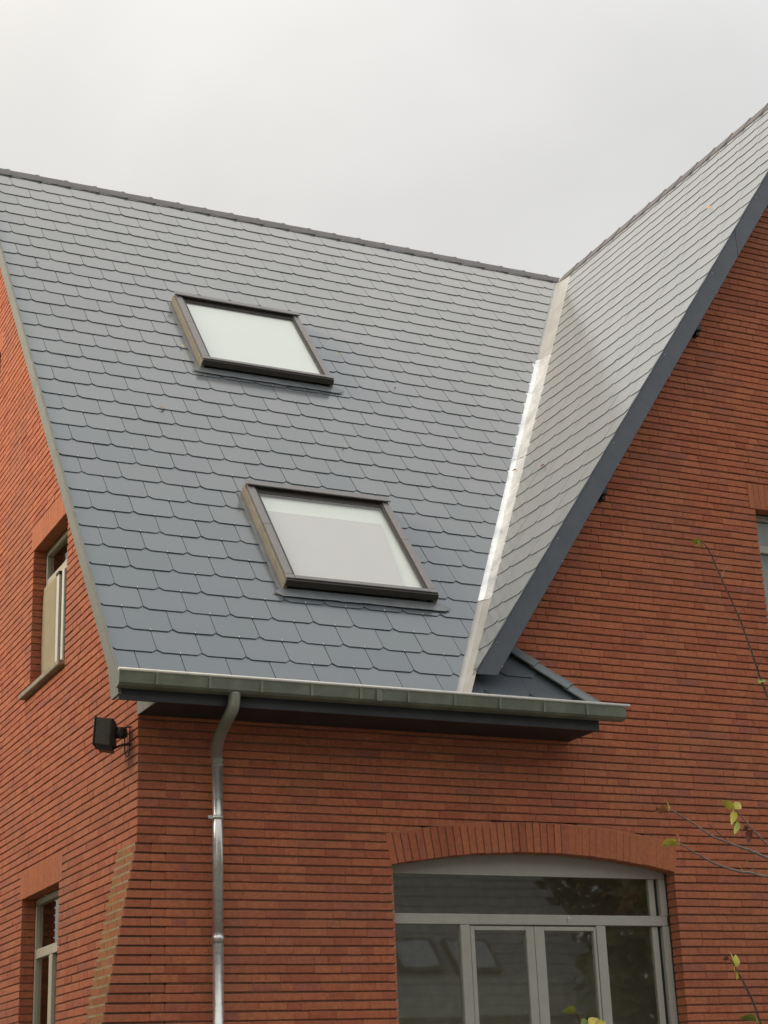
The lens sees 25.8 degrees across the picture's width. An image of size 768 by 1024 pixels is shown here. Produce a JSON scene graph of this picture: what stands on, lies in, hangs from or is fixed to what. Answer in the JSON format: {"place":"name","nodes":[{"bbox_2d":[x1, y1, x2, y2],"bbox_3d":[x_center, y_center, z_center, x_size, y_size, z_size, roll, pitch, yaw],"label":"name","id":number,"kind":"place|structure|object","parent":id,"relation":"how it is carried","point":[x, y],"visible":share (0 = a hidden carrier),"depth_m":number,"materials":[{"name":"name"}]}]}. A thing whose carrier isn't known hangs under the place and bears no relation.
{"place":"outdoors","nodes":[
{"label":"outdoors","id":0,"kind":"place"},
{"bbox_2d":[0,103,767,1023],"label":"brick house","id":1,"kind":"structure","parent":0,"point":[422,699],"depth_m":14.03,"materials":[{"name":"brick"}]},
{"bbox_2d":[18,529,68,699],"bbox_3d":[-2.898,0.842,14.673,0.240,1.359,1.330,7,-22,-25],"label":"window","id":2,"kind":"structure","parent":1,"relation":"in","point":[54,615],"depth_m":14.76,"materials":[{"name":"beige glass"}]},
{"bbox_2d":[32,889,59,1023],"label":"window","id":3,"kind":"structure","parent":1,"relation":"in","point":[50,951],"depth_m":14.00,"materials":[{"name":"grey glass"}]},
{"bbox_2d":[92,715,131,756],"bbox_3d":[-1.930,1.609,11.925,0.263,0.297,0.210,-2,-19,-2],"label":"floodlight","id":4,"kind":"object","parent":1,"relation":"attached to","point":[107,733],"visible":1,"depth_m":11.87,"materials":[{"name":"black metal"}]},
{"bbox_2d":[168,291,343,392],"bbox_3d":[-1.316,-1.690,16.766,1.570,1.265,0.951,7,-22,-25],"label":"roof window","id":5,"kind":"structure","parent":1,"relation":"in","point":[220,333],"depth_m":16.69,"materials":[{"name":"glass"}]},
{"bbox_2d":[237,479,450,610],"bbox_3d":[-0.370,0.280,13.860,1.540,1.270,0.955,7,-22,-25],"label":"roof window","id":6,"kind":"structure","parent":1,"relation":"in","point":[314,538],"depth_m":13.77,"materials":[{"name":"glass"}]},
{"bbox_2d":[391,854,677,1023],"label":"glazed door","id":7,"kind":"structure","parent":1,"relation":"in","point":[511,865],"depth_m":12.90,"materials":[{"name":"grey glass"}]},
{"bbox_2d":[755,515,767,623],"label":"window","id":8,"kind":"structure","parent":1,"relation":"in","point":[762,521],"depth_m":15.14,"materials":[{"name":"grey glass"}]},
{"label":"terrace paving","id":9,"kind":"structure","parent":0,"visible":0},
{"bbox_2d":[562,1006,605,1023],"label":"shrub","id":10,"kind":"object","parent":9,"relation":"on","point":[572,1010],"visible":1,"depth_m":7.57,"materials":[{"name":"green plant"}]},
{"bbox_2d":[655,538,767,877],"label":"young tree","id":11,"kind":"object","parent":9,"relation":"on","point":[730,805],"visible":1,"depth_m":9.39,"materials":[{"name":"green plant"}]},
{"bbox_2d":[723,951,761,1023],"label":"shrub","id":12,"kind":"object","parent":9,"relation":"on","point":[735,961],"visible":1,"depth_m":8.58,"materials":[{"name":"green plant"}]}
]}

